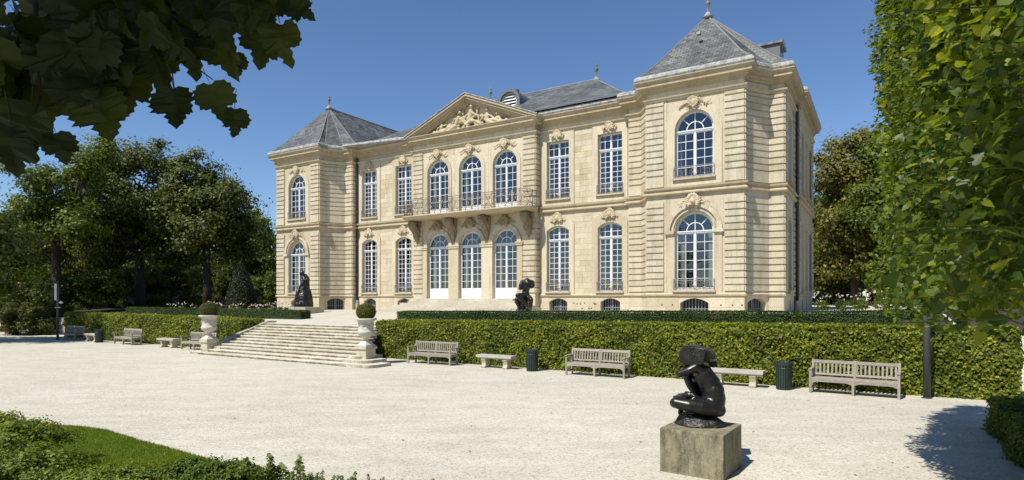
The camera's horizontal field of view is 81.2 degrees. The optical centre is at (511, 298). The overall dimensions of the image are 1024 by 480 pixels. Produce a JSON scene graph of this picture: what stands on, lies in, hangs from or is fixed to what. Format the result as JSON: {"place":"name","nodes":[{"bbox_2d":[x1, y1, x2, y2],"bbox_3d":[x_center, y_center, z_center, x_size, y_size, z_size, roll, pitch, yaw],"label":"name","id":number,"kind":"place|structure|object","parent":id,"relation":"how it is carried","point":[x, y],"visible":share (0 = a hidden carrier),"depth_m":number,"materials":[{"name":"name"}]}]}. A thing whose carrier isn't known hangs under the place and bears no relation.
{"place":"outdoors","nodes":[
{"label":"outdoors","id":0,"kind":"place"},
{"bbox_2d":[39,424,222,468],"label":"lawn","id":1,"kind":"structure","parent":0,"point":[116,453],"depth_m":10.09,"materials":[{"name":"green plant"}]},
{"bbox_2d":[0,409,96,479],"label":"foreground shrub","id":2,"kind":"object","parent":1,"relation":"on","point":[15,433],"visible":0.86,"depth_m":8.64,"materials":[{"name":"green plant"}]},
{"bbox_2d":[0,442,173,479],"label":"foreground shrub","id":3,"kind":"object","parent":1,"relation":"on","point":[107,472],"visible":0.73,"depth_m":8.09,"materials":[{"name":"green plant"}]},
{"bbox_2d":[115,453,269,479],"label":"foreground shrub","id":4,"kind":"object","parent":1,"relation":"on","point":[209,469],"visible":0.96,"depth_m":8.10,"materials":[{"name":"green plant"}]},
{"bbox_2d":[233,457,255,479],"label":"leafy plant","id":5,"kind":"object","parent":1,"relation":"on","point":[246,459],"visible":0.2,"depth_m":8.19,"materials":[{"name":"green plant"}]},
{"bbox_2d":[0,0,1020,299],"label":"sky","id":6,"kind":"structure","parent":0,"point":[392,64],"materials":[{"name":"blue"}]},
{"bbox_2d":[0,300,1023,479],"bbox_3d":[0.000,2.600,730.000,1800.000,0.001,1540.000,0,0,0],"label":"gravel court","id":7,"kind":"object","parent":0,"point":[330,421],"depth_m":13.07,"materials":[{"name":"beige gravel"}]},
{"bbox_2d":[0,312,19,333],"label":"bush","id":8,"kind":"object","parent":7,"relation":"on","point":[8,318],"visible":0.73,"depth_m":44.17,"materials":[{"name":"green plant"}]},
{"bbox_2d":[0,299,19,331],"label":"garden bush","id":9,"kind":"object","parent":7,"relation":"on","point":[6,310],"visible":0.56,"depth_m":46.58,"materials":[{"name":"green plant"}]},
{"bbox_2d":[0,300,48,329],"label":"garden bush","id":10,"kind":"object","parent":7,"relation":"on","point":[28,304],"visible":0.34,"depth_m":47.61,"materials":[{"name":"green plant"}]},
{"bbox_2d":[0,168,57,285],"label":"broadleaf tree","id":11,"kind":"object","parent":7,"relation":"on","point":[11,249],"visible":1,"depth_m":35.16,"materials":[{"name":"green plant"}]},
{"bbox_2d":[0,205,58,303],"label":"broadleaf tree","id":12,"kind":"object","parent":7,"relation":"on","point":[18,266],"visible":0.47,"depth_m":42.99,"materials":[{"name":"green plant"}]},
{"bbox_2d":[0,315,62,335],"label":"garden bush","id":13,"kind":"object","parent":7,"relation":"on","point":[40,326],"visible":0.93,"depth_m":42.41,"materials":[{"name":"green plant"}]},
{"bbox_2d":[19,301,74,326],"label":"garden bush","id":14,"kind":"object","parent":7,"relation":"on","point":[51,312],"visible":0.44,"depth_m":44.62,"materials":[{"name":"green plant"}]},
{"bbox_2d":[54,281,62,339],"bbox_3d":[-28.845,0.725,38.000,0.510,3.750,0.180,0,0,0],"label":"banner pole","id":15,"kind":"object","parent":7,"relation":"on","point":[56,293],"visible":1,"depth_m":37.96,"materials":[{"name":"black metal"}]},
{"bbox_2d":[58,325,85,340],"bbox_3d":[-27.846,2.153,37.741,2.136,0.894,0.621,0,0,29],"label":"garden bench","id":16,"kind":"object","parent":7,"relation":"on","point":[74,329],"visible":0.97,"depth_m":37.63,"materials":[{"name":"grey wood"}]},
{"bbox_2d":[94,329,103,342],"bbox_3d":[-24.473,2.200,35.399,0.532,0.800,0.532,0,0,0],"label":"litter bin","id":17,"kind":"object","parent":7,"relation":"on","point":[98,335],"visible":1,"depth_m":35.24,"materials":[{"name":"green metal"}]},
{"bbox_2d":[113,328,142,344],"bbox_3d":[-21.889,2.153,34.062,2.136,0.894,0.621,0,0,34],"label":"garden bench","id":18,"kind":"object","parent":7,"relation":"on","point":[131,333],"visible":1,"depth_m":33.98,"materials":[{"name":"grey wood"}]},
{"bbox_2d":[4,282,275,307],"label":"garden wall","id":19,"kind":"structure","parent":7,"relation":"on","point":[176,301],"depth_m":69.06,"materials":[{"name":"beige stone"}]},
{"bbox_2d":[0,0,315,177],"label":"maple tree","id":20,"kind":"object","parent":7,"relation":"on","point":[101,66],"visible":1,"depth_m":1.99,"materials":[{"name":"green plant"}]},
{"bbox_2d":[61,311,265,346],"bbox_3d":[-21.453,1.735,35.641,19.870,1.842,1.787,0,0,32],"label":"clipped hedge","id":21,"kind":"object","parent":7,"relation":"on","point":[155,326],"visible":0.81,"depth_m":34.41,"materials":[{"name":"green plant"}]},
{"bbox_2d":[157,338,180,347],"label":"stone bench","id":22,"kind":"object","parent":7,"relation":"on","point":[172,341],"visible":1,"depth_m":31.64,"materials":[{"name":"stone"}]},
{"bbox_2d":[180,331,216,349],"bbox_3d":[-15.934,2.153,30.385,2.136,0.894,0.621,0,0,30],"label":"garden bench","id":23,"kind":"object","parent":7,"relation":"on","point":[195,336],"visible":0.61,"depth_m":30.65,"materials":[{"name":"grey wood"}]},
{"bbox_2d":[255,453,272,479],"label":"leafy plant","id":24,"kind":"object","parent":7,"relation":"on","point":[264,471],"visible":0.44,"depth_m":8.15,"materials":[{"name":"green plant"}]},
{"bbox_2d":[266,454,304,479],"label":"leafy plant","id":25,"kind":"object","parent":7,"relation":"on","point":[274,468],"visible":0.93,"depth_m":8.26,"materials":[{"name":"green plant"}]},
{"bbox_2d":[190,321,390,367],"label":"garden staircase","id":26,"kind":"structure","parent":7,"relation":"on","point":[327,344],"depth_m":26.58,"materials":[{"name":"stone"}]},
{"bbox_2d":[199,339,218,348],"bbox_3d":[-14.450,2.163,28.504,0.620,0.420,0.620,0,0,32],"label":"pedestal","id":27,"kind":"object","parent":26,"relation":"on","point":[207,344],"visible":0.86,"depth_m":28.30,"materials":[{"name":"stone"}]},
{"bbox_2d":[198,315,219,339],"bbox_3d":[-14.450,1.368,28.504,0.929,1.168,0.929,0,0,32],"label":"stone urn","id":28,"kind":"object","parent":27,"relation":"on","point":[209,326],"visible":1,"depth_m":28.26,"materials":[{"name":"stone"}]},
{"bbox_2d":[199,302,218,314],"bbox_3d":[-14.452,0.514,28.509,0.888,0.786,0.864,0,0,0],"label":"boxwood ball","id":29,"kind":"object","parent":28,"relation":"in","point":[209,308],"visible":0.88,"depth_m":28.24,"materials":[{"name":"green plant"}]},
{"bbox_2d":[355,345,376,358],"bbox_3d":[-5.791,2.176,23.685,0.620,0.620,0.620,0,0,32],"label":"pedestal","id":30,"kind":"object","parent":26,"relation":"on","point":[366,352],"visible":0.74,"depth_m":23.48,"materials":[{"name":"stone"}]},
{"bbox_2d":[355,318,376,345],"bbox_3d":[-5.791,1.320,23.684,0.869,1.091,0.869,0,0,32],"label":"stone urn","id":31,"kind":"object","parent":30,"relation":"on","point":[365,331],"visible":0.97,"depth_m":23.45,"materials":[{"name":"stone"}]},
{"bbox_2d":[355,303,375,318],"bbox_3d":[-5.802,0.528,23.691,0.840,0.730,0.824,0,0,0],"label":"boxwood ball","id":32,"kind":"object","parent":31,"relation":"in","point":[365,310],"visible":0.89,"depth_m":23.43,"materials":[{"name":"green plant"}]},
{"bbox_2d":[300,465,324,479],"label":"leafy plant","id":33,"kind":"object","parent":7,"relation":"on","point":[306,477],"visible":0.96,"depth_m":8.22,"materials":[{"name":"green plant"}]},
{"bbox_2d":[407,340,458,365],"bbox_3d":[-3.163,2.153,23.849,2.136,0.894,0.621,0,0,30],"label":"garden bench","id":34,"kind":"object","parent":7,"relation":"on","point":[435,354],"visible":1,"depth_m":23.88,"materials":[{"name":"brown wood"}]},
{"bbox_2d":[476,354,516,369],"bbox_3d":[-0.594,2.355,22.355,1.560,0.490,0.440,0,0,32],"label":"stone bench","id":35,"kind":"object","parent":7,"relation":"on","point":[486,358],"visible":1,"depth_m":22.18,"materials":[{"name":"stone"}]},
{"bbox_2d":[525,348,538,371],"bbox_3d":[0.724,2.200,21.483,0.532,0.800,0.532,0,0,0],"label":"litter bin","id":36,"kind":"object","parent":7,"relation":"on","point":[531,359],"visible":1,"depth_m":21.31,"materials":[{"name":"green metal"}]},
{"bbox_2d":[565,347,630,378],"bbox_3d":[2.878,2.153,20.118,2.136,0.894,0.621,0,0,31],"label":"garden bench","id":37,"kind":"object","parent":7,"relation":"on","point":[593,365],"visible":1,"depth_m":20.15,"materials":[{"name":"brown wood"}]},
{"bbox_2d":[374,318,1023,399],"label":"clipped hedge","id":38,"kind":"object","parent":7,"relation":"on","point":[962,367],"visible":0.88,"depth_m":18.29,"materials":[{"name":"green plant"}]},
{"bbox_2d":[660,421,740,479],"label":"statue plinth","id":39,"kind":"structure","parent":7,"relation":"on","point":[712,454],"depth_m":8.77,"materials":[{"name":"stone"}]},
{"bbox_2d":[670,344,726,428],"bbox_3d":[2.880,1.334,9.243,0.832,1.236,0.693,0,0,18],"label":"bronze statue","id":40,"kind":"object","parent":39,"relation":"on","point":[701,404],"visible":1,"depth_m":9.05,"materials":[{"name":"black metal"}]},
{"bbox_2d":[711,367,764,387],"bbox_3d":[6.680,2.355,17.804,1.560,0.490,0.440,0,0,32],"label":"stone bench","id":41,"kind":"object","parent":7,"relation":"on","point":[721,372],"visible":0.75,"depth_m":17.55,"materials":[{"name":"stone"}]},
{"bbox_2d":[773,361,793,389],"bbox_3d":[7.786,2.200,17.121,0.532,0.800,0.532,0,0,0],"label":"litter bin","id":42,"kind":"object","parent":7,"relation":"on","point":[783,371],"visible":1,"depth_m":16.95,"materials":[{"name":"green metal"}]},
{"bbox_2d":[809,359,900,399],"bbox_3d":[9.260,2.153,16.176,2.136,0.894,0.621,0,0,35],"label":"garden bench","id":43,"kind":"object","parent":7,"relation":"on","point":[854,381],"visible":1,"depth_m":16.22,"materials":[{"name":"brown wood"}]},
{"bbox_2d":[921,313,931,398],"bbox_3d":[10.820,-0.900,15.580,0.240,7.000,0.236,0,0,0],"label":"lamp post","id":44,"kind":"object","parent":7,"relation":"on","point":[926,364],"visible":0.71,"depth_m":15.51,"materials":[{"name":"black metal"}]},
{"bbox_2d":[862,0,1004,317],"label":"linden tree","id":45,"kind":"object","parent":7,"relation":"on","point":[884,8],"visible":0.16,"depth_m":8.25,"materials":[{"name":"green plant"}]},
{"bbox_2d":[873,0,1023,345],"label":"linden tree","id":46,"kind":"object","parent":7,"relation":"on","point":[911,95],"visible":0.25,"depth_m":5.07,"materials":[{"name":"green plant"}]},
{"bbox_2d":[879,0,1023,346],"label":"linden tree","id":47,"kind":"object","parent":7,"relation":"on","point":[985,142],"visible":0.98,"depth_m":2.88,"materials":[{"name":"green plant"}]},
{"bbox_2d":[980,395,1023,469],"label":"clipped hedge","id":48,"kind":"object","parent":7,"relation":"on","point":[1004,421],"visible":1,"depth_m":10.43,"materials":[{"name":"green plant"}]},
{"bbox_2d":[0,302,1023,394],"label":"terrace","id":49,"kind":"structure","parent":0,"point":[341,317],"depth_m":32.61,"materials":[{"name":"white stone"}]},
{"bbox_2d":[16,278,89,311],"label":"garden bush","id":50,"kind":"object","parent":49,"relation":"on","point":[74,301],"visible":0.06,"depth_m":56.18,"materials":[{"name":"green plant"}]},
{"bbox_2d":[35,256,84,279],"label":"broadleaf tree","id":51,"kind":"object","parent":49,"relation":"on","point":[75,270],"visible":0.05,"depth_m":69.69,"materials":[{"name":"green plant"}]},
{"bbox_2d":[32,308,125,313],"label":"flower bed","id":52,"kind":"object","parent":49,"relation":"on","point":[119,310],"depth_m":53.68,"materials":[{"name":"plant"}]},
{"bbox_2d":[0,278,63,309],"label":"garden bush","id":53,"kind":"object","parent":52,"relation":"on","point":[22,299],"visible":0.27,"depth_m":51.14,"materials":[{"name":"green plant"}]},
{"bbox_2d":[4,211,72,281],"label":"broadleaf tree","id":54,"kind":"object","parent":52,"relation":"on","point":[48,272],"visible":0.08,"depth_m":65.03,"materials":[{"name":"green plant"}]},
{"bbox_2d":[0,129,127,306],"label":"broadleaf tree","id":55,"kind":"object","parent":52,"relation":"on","point":[43,183],"visible":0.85,"depth_m":47.18,"materials":[{"name":"green plant"}]},
{"bbox_2d":[26,268,127,309],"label":"garden bush","id":56,"kind":"object","parent":52,"relation":"on","point":[84,286],"visible":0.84,"depth_m":49.28,"materials":[{"name":"green plant"}]},
{"bbox_2d":[27,193,149,307],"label":"broadleaf tree","id":57,"kind":"object","parent":49,"relation":"on","point":[64,254],"visible":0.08,"depth_m":58.83,"materials":[{"name":"green plant"}]},
{"bbox_2d":[72,264,151,307],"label":"garden bush","id":58,"kind":"object","parent":49,"relation":"on","point":[129,270],"visible":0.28,"depth_m":57.64,"materials":[{"name":"green plant"}]},
{"bbox_2d":[55,135,217,306],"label":"broadleaf tree","id":59,"kind":"object","parent":49,"relation":"on","point":[122,218],"visible":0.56,"depth_m":52.61,"materials":[{"name":"green plant"}]},
{"bbox_2d":[158,306,276,308],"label":"flower bed","id":60,"kind":"object","parent":49,"relation":"on","point":[254,308],"depth_m":58.15,"materials":[{"name":"plant"}]},
{"bbox_2d":[92,250,164,274],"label":"broadleaf tree","id":61,"kind":"object","parent":60,"relation":"on","point":[147,269],"depth_m":69.03,"materials":[{"name":"green plant"}]},
{"bbox_2d":[99,262,174,307],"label":"garden bush","id":62,"kind":"object","parent":60,"relation":"on","point":[167,291],"visible":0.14,"depth_m":59.47,"materials":[{"name":"green plant"}]},
{"bbox_2d":[118,266,216,307],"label":"garden bush","id":63,"kind":"object","parent":60,"relation":"on","point":[165,281],"visible":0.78,"depth_m":57.62,"materials":[{"name":"green plant"}]},
{"bbox_2d":[164,261,230,306],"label":"garden bush","id":64,"kind":"object","parent":60,"relation":"on","point":[221,275],"visible":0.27,"depth_m":65.38,"materials":[{"name":"green plant"}]},
{"bbox_2d":[132,143,272,303],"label":"broadleaf tree","id":65,"kind":"object","parent":60,"relation":"on","point":[208,212],"visible":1,"depth_m":50.40,"materials":[{"name":"green plant"}]},
{"bbox_2d":[192,266,259,306],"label":"garden bush","id":66,"kind":"object","parent":60,"relation":"on","point":[225,289],"visible":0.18,"depth_m":69.11,"materials":[{"name":"green plant"}]},
{"bbox_2d":[223,259,258,308],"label":"yew cone","id":67,"kind":"object","parent":60,"relation":"on","point":[240,288],"visible":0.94,"depth_m":49.34,"materials":[{"name":"green plant"}]},
{"bbox_2d":[211,208,276,280],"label":"broadleaf tree","id":68,"kind":"object","parent":60,"relation":"on","point":[269,260],"visible":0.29,"depth_m":70.77,"materials":[{"name":"green plant"}]},
{"bbox_2d":[250,271,276,306],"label":"garden bush","id":69,"kind":"object","parent":60,"relation":"on","point":[261,284],"visible":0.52,"depth_m":64.87,"materials":[{"name":"green plant"}]},
{"bbox_2d":[125,307,310,318],"bbox_3d":[-19.284,0.915,37.772,18.843,0.710,0.875,0,0,32],"label":"clipped hedge","id":70,"kind":"object","parent":49,"relation":"on","point":[269,313],"visible":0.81,"depth_m":35.62,"materials":[{"name":"green plant"}]},
{"bbox_2d":[283,307,323,313],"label":"statue plinth","id":71,"kind":"structure","parent":49,"relation":"on","point":[316,309],"depth_m":37.67,"materials":[{"name":"stone"}]},
{"bbox_2d":[294,270,313,306],"bbox_3d":[-13.339,-0.504,38.256,1.194,2.642,1.062,0,0,-19],"label":"bronze statue","id":72,"kind":"object","parent":71,"relation":"on","point":[303,297],"visible":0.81,"depth_m":38.03,"materials":[{"name":"black metal"}]},
{"bbox_2d":[376,299,542,312],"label":"entrance steps","id":73,"kind":"structure","parent":49,"relation":"on","point":[461,304],"depth_m":34.56,"materials":[{"name":"stone"}]},
{"bbox_2d":[267,0,821,312],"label":"mansion","id":74,"kind":"structure","parent":49,"relation":"on","point":[679,175],"depth_m":33.22,"materials":[{"name":"stone"}]},
{"bbox_2d":[290,175,304,218],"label":"window","id":75,"kind":"structure","parent":74,"relation":"in","point":[292,189],"depth_m":42.38,"materials":[{"name":"white paint"}]},
{"bbox_2d":[290,242,304,291],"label":"window","id":76,"kind":"structure","parent":74,"relation":"in","point":[296,255],"depth_m":42.39,"materials":[{"name":"white paint"}]},
{"bbox_2d":[327,298,343,309],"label":"cellar window","id":77,"kind":"structure","parent":74,"relation":"in","point":[335,304],"depth_m":41.80,"materials":[{"name":"grey"}]},
{"bbox_2d":[364,170,376,216],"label":"window","id":78,"kind":"structure","parent":74,"relation":"in","point":[371,183],"depth_m":41.42,"materials":[{"name":"white paint"}]},
{"bbox_2d":[364,240,376,292],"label":"window","id":79,"kind":"structure","parent":74,"relation":"in","point":[368,251],"depth_m":41.44,"materials":[{"name":"white paint"}]},
{"bbox_2d":[398,165,410,213],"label":"window","id":80,"kind":"structure","parent":74,"relation":"in","point":[406,178],"depth_m":39.87,"materials":[{"name":"white paint"}]},
{"bbox_2d":[398,237,410,292],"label":"window","id":81,"kind":"structure","parent":74,"relation":"in","point":[405,249],"depth_m":39.87,"materials":[{"name":"white paint"}]},
{"bbox_2d":[429,160,447,213],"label":"window","id":82,"kind":"structure","parent":74,"relation":"in","point":[440,174],"depth_m":37.74,"materials":[{"name":"white paint"}]},
{"bbox_2d":[429,234,447,297],"bbox_3d":[-4.465,-2.050,37.687,1.700,4.060,0.400,0,0,32],"label":"door","id":83,"kind":"structure","parent":74,"relation":"in","point":[441,292],"depth_m":37.73,"materials":[{"name":"white paint"}]},
{"bbox_2d":[460,155,480,210],"bbox_3d":[-2.355,-6.995,36.384,1.700,3.390,0.400,0,0,32],"label":"window","id":84,"kind":"structure","parent":74,"relation":"in","point":[472,170],"depth_m":36.47,"materials":[{"name":"white paint"}]},
{"bbox_2d":[461,231,480,297],"bbox_3d":[-2.355,-2.050,36.384,1.700,4.060,0.400,0,0,32],"label":"door","id":85,"kind":"structure","parent":74,"relation":"in","point":[466,292],"depth_m":36.44,"materials":[{"name":"white paint"}]},
{"bbox_2d":[494,150,516,206],"bbox_3d":[-0.245,-6.995,35.081,1.700,3.390,0.400,0,0,32],"label":"window","id":86,"kind":"structure","parent":74,"relation":"in","point":[498,172],"depth_m":35.16,"materials":[{"name":"white paint"}]},
{"bbox_2d":[494,229,516,297],"bbox_3d":[-0.245,-2.050,35.081,1.700,4.060,0.400,0,0,32],"label":"door","id":87,"kind":"structure","parent":74,"relation":"in","point":[500,292],"depth_m":35.12,"materials":[{"name":"white paint"}]},
{"bbox_2d":[548,140,568,198],"bbox_3d":[2.748,-7.215,33.761,1.420,3.230,0.400,0,0,32],"label":"window","id":88,"kind":"structure","parent":74,"relation":"in","point":[552,168],"depth_m":33.78,"materials":[{"name":"white paint"}]},
{"bbox_2d":[548,226,568,291],"bbox_3d":[2.748,-2.240,33.761,1.420,3.680,0.400,0,0,32],"label":"window","id":89,"kind":"structure","parent":74,"relation":"in","point":[552,252],"depth_m":33.83,"materials":[{"name":"white paint"}]},
{"bbox_2d":[552,298,566,309],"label":"cellar window","id":90,"kind":"structure","parent":74,"relation":"in","point":[558,304],"depth_m":33.82,"materials":[{"name":"grey glass"}]},
{"bbox_2d":[599,132,621,193],"bbox_3d":[5.395,-7.215,32.126,1.420,3.230,0.400,0,0,32],"label":"window","id":91,"kind":"structure","parent":74,"relation":"in","point":[611,150],"depth_m":32.14,"materials":[{"name":"white paint"}]},
{"bbox_2d":[599,223,621,289],"bbox_3d":[5.395,-2.240,32.126,1.420,3.680,0.400,0,0,32],"label":"window","id":92,"kind":"structure","parent":74,"relation":"in","point":[611,237],"depth_m":32.17,"materials":[{"name":"white paint"}]},
{"bbox_2d":[602,298,619,310],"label":"cellar window","id":93,"kind":"structure","parent":74,"relation":"in","point":[610,304],"depth_m":32.13,"materials":[{"name":"grey glass"}]},
{"bbox_2d":[676,110,712,177],"bbox_3d":[8.545,-7.150,27.771,1.800,3.100,0.400,0,0,32],"label":"window","id":94,"kind":"structure","parent":74,"relation":"in","point":[679,142],"depth_m":27.74,"materials":[{"name":"white paint"}]},
{"bbox_2d":[676,212,712,289],"bbox_3d":[8.545,-2.210,27.771,1.800,3.620,0.400,0,0,32],"label":"window","id":95,"kind":"structure","parent":74,"relation":"in","point":[681,242],"depth_m":27.77,"materials":[{"name":"white paint"}]},
{"bbox_2d":[681,298,707,310],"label":"cellar window","id":96,"kind":"structure","parent":74,"relation":"in","point":[693,304],"depth_m":27.78,"materials":[{"name":"grey"}]},
{"bbox_2d":[748,299,761,310],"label":"cellar window","id":97,"kind":"structure","parent":74,"relation":"in","point":[754,304],"depth_m":27.36,"materials":[{"name":"grey"}]},
{"bbox_2d":[396,309,900,324],"bbox_3d":[3.279,0.724,23.665,20.378,0.781,0.887,0,0,32],"label":"clipped hedge","id":98,"kind":"object","parent":49,"relation":"on","point":[829,317],"visible":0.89,"depth_m":21.66,"materials":[{"name":"green plant"}]},
{"bbox_2d":[812,295,830,310],"bbox_3d":[14.351,0.218,27.695,0.825,0.837,0.809,0,0,16],"label":"rose bush","id":99,"kind":"object","parent":49,"relation":"on","point":[822,304],"visible":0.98,"depth_m":27.58,"materials":[{"name":"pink plant"}]},
{"bbox_2d":[812,285,862,304],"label":"garden bush","id":100,"kind":"object","parent":49,"relation":"on","point":[817,300],"visible":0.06,"depth_m":57.25,"materials":[{"name":"green plant"}]},
{"bbox_2d":[812,192,871,304],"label":"broadleaf tree","id":101,"kind":"object","parent":49,"relation":"on","point":[842,287],"visible":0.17,"depth_m":54.16,"materials":[{"name":"green plant"}]},
{"bbox_2d":[833,293,852,309],"bbox_3d":[15.220,0.184,27.369,0.884,0.897,0.866,0,0,-44],"label":"rose bush","id":102,"kind":"object","parent":49,"relation":"on","point":[840,306],"visible":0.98,"depth_m":27.25,"materials":[{"name":"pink plant"}]},
{"bbox_2d":[812,121,888,305],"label":"chestnut tree","id":103,"kind":"object","parent":49,"relation":"on","point":[833,175],"visible":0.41,"depth_m":48.60,"materials":[{"name":"green plant"}]},
{"bbox_2d":[844,291,870,309],"bbox_3d":[15.694,0.139,27.048,0.963,0.977,0.944,0,0,12],"label":"rose bush","id":104,"kind":"object","parent":49,"relation":"on","point":[861,303],"visible":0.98,"depth_m":26.87,"materials":[{"name":"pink plant"}]},
{"bbox_2d":[842,282,874,303],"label":"garden bush","id":105,"kind":"object","parent":49,"relation":"on","point":[871,298],"visible":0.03,"depth_m":61.53,"materials":[{"name":"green plant"}]},
{"bbox_2d":[822,130,898,296],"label":"broadleaf tree","id":106,"kind":"object","parent":49,"relation":"on","point":[865,191],"visible":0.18,"depth_m":45.32,"materials":[{"name":"green plant"}]},
{"bbox_2d":[872,290,893,309],"bbox_3d":[16.470,0.094,26.319,1.045,1.060,1.024,0,0,29],"label":"rose bush","id":107,"kind":"object","parent":49,"relation":"on","point":[876,306],"visible":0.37,"depth_m":26.29,"materials":[{"name":"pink plant"}]},
{"bbox_2d":[900,314,953,324],"bbox_3d":[14.019,0.732,21.029,2.200,0.373,6.000,0,0,32],"label":"flower bed","id":108,"kind":"object","parent":49,"relation":"on","point":[908,319],"depth_m":20.33,"materials":[{"name":"plant"}]},
{"bbox_2d":[942,308,1023,330],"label":"planting bed","id":109,"kind":"object","parent":49,"relation":"on","point":[1021,327],"depth_m":26.32,"materials":[{"name":"plant"}]},
{"bbox_2d":[515,278,534,310],"bbox_3d":[0.648,-0.182,30.623,1.035,1.775,1.041,0,0,1],"label":"bronze statue","id":110,"kind":"object","parent":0,"point":[523,300],"visible":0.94,"depth_m":30.56,"materials":[{"name":"black metal"}]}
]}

